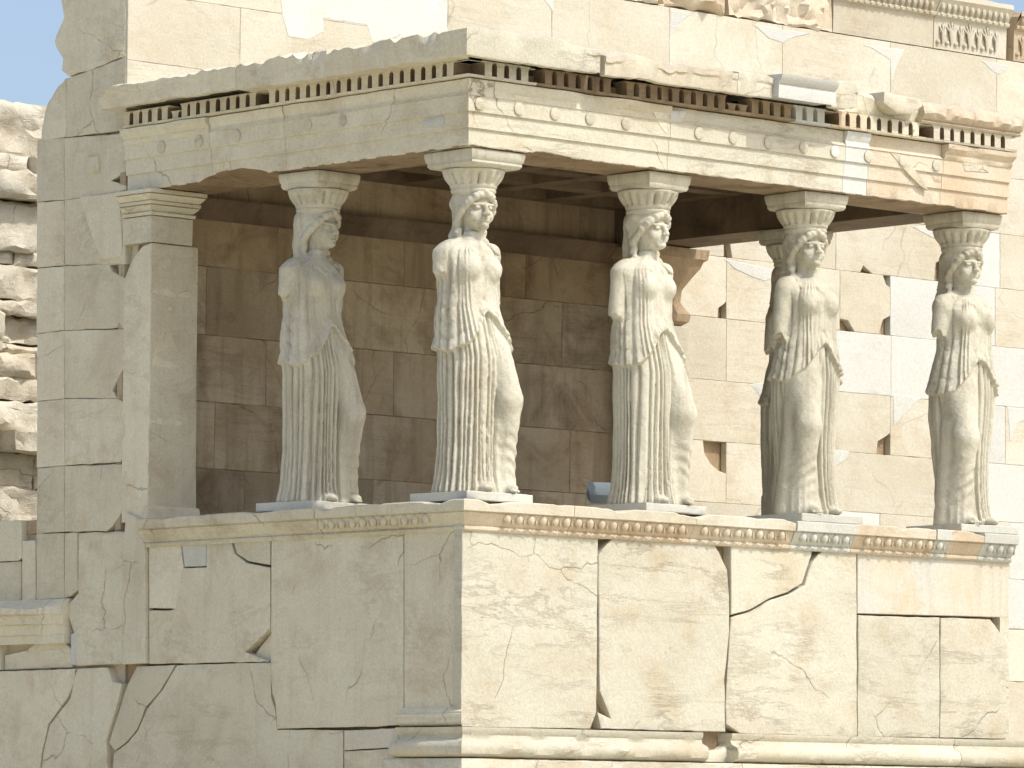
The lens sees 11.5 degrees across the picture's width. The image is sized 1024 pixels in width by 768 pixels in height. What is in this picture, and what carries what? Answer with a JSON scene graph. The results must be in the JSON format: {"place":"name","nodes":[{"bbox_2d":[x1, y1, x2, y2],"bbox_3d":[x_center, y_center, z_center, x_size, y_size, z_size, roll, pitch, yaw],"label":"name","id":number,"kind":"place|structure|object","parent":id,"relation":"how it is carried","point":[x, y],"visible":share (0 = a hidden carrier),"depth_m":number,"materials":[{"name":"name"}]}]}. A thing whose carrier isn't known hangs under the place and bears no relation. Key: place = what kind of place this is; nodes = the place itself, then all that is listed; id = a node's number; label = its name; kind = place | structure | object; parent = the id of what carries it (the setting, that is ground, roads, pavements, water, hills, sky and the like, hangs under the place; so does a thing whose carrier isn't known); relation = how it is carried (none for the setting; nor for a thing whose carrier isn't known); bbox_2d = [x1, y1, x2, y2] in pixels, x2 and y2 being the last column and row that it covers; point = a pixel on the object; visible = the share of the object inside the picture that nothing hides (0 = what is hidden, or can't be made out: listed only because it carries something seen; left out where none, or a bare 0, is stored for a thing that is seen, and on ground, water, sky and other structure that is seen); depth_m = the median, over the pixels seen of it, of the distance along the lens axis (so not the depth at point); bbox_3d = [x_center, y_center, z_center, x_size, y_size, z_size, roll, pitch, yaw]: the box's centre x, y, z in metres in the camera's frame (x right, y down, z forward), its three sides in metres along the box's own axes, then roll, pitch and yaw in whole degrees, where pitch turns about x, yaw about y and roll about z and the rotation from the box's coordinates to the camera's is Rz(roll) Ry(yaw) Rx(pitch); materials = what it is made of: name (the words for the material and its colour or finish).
{"place":"outdoors","nodes":[
{"label":"outdoors","id":0,"kind":"place"},
{"bbox_2d":[0,99,46,520],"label":"ruined wall","id":1,"kind":"structure","parent":0,"point":[21,125],"depth_m":47.55,"materials":[{"name":"stone"}]},
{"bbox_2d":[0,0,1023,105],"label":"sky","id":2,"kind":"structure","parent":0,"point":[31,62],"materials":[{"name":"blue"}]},
{"bbox_3d":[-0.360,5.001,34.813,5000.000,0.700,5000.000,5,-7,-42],"label":"ground","id":3,"kind":"structure","parent":0,"visible":0},
{"bbox_2d":[0,520,75,670],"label":"wall","id":4,"kind":"structure","parent":3,"relation":"on","point":[35,633],"depth_m":38.80,"materials":[{"name":"stone"}]},
{"bbox_2d":[36,0,153,755],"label":"corner pier","id":5,"kind":"structure","parent":3,"relation":"on","point":[83,252],"depth_m":38.52,"materials":[{"name":"stone"}]},
{"bbox_2d":[0,499,1023,767],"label":"porch podium","id":6,"kind":"object","parent":3,"relation":"on","point":[464,633],"visible":1,"depth_m":36.72,"materials":[{"name":"stone"}]},
{"bbox_2d":[115,187,206,522],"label":"anta pillar","id":7,"kind":"structure","parent":6,"relation":"on","point":[159,379],"depth_m":38.02,"materials":[{"name":"grey stone"}]},
{"bbox_2d":[256,170,366,511],"bbox_3d":[-1.417,-0.298,36.917,0.621,2.469,0.646,-4,-7,45],"label":"caryatid","id":8,"kind":"object","parent":6,"relation":"on","point":[324,411],"visible":1,"depth_m":36.76,"materials":[{"name":"stone"}]},
{"bbox_2d":[410,147,532,502],"bbox_3d":[-0.275,-0.394,35.683,0.645,2.469,0.620,5,-7,-42],"label":"caryatid","id":9,"kind":"object","parent":6,"relation":"on","point":[480,399],"visible":1,"depth_m":35.52,"materials":[{"name":"stone"}]},
{"bbox_2d":[98,27,1023,248],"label":"entablature","id":10,"kind":"structure","parent":9,"relation":"on","point":[576,125],"depth_m":37.11,"materials":[{"name":"grey stone"}]},
{"bbox_2d":[585,482,610,506],"bbox_3d":[0.653,0.867,37.357,0.222,0.289,0.161,0,-5,4],"label":"floodlight","id":11,"kind":"object","parent":6,"relation":"on","point":[597,492],"visible":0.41,"depth_m":37.30,"materials":[{"name":"grey paint"}]},
{"bbox_2d":[587,171,706,515],"bbox_3d":[0.983,-0.286,36.822,0.658,2.468,0.621,5,-7,-44],"label":"caryatid","id":12,"kind":"object","parent":6,"relation":"on","point":[655,415],"visible":1,"depth_m":36.66,"materials":[{"name":"stone"}]},
{"bbox_2d":[756,228,832,514],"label":"caryatid","id":13,"kind":"object","parent":6,"relation":"on","point":[771,240],"visible":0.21,"depth_m":40.12,"materials":[{"name":"stone"}]},
{"bbox_2d":[747,191,862,524],"bbox_3d":[2.203,-0.182,37.930,0.625,2.468,0.620,4,-6,-39],"label":"caryatid","id":14,"kind":"object","parent":6,"relation":"on","point":[805,374],"visible":1,"depth_m":37.76,"materials":[{"name":"stone"}]},
{"bbox_2d":[906,211,1017,534],"bbox_3d":[3.476,-0.072,39.082,0.621,2.469,0.623,5,-6,-40],"label":"caryatid","id":15,"kind":"object","parent":6,"relation":"on","point":[961,391],"visible":1,"depth_m":38.92,"materials":[{"name":"stone"}]},
{"bbox_2d":[115,0,1023,739],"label":"temple wall","id":16,"kind":"structure","parent":3,"relation":"on","point":[557,262],"depth_m":41.44,"materials":[{"name":"stone"}]},
{"bbox_2d":[611,246,709,380],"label":"anta pillar","id":17,"kind":"structure","parent":16,"relation":"attached to","point":[685,264],"depth_m":41.64,"materials":[{"name":"stone"}]}
]}

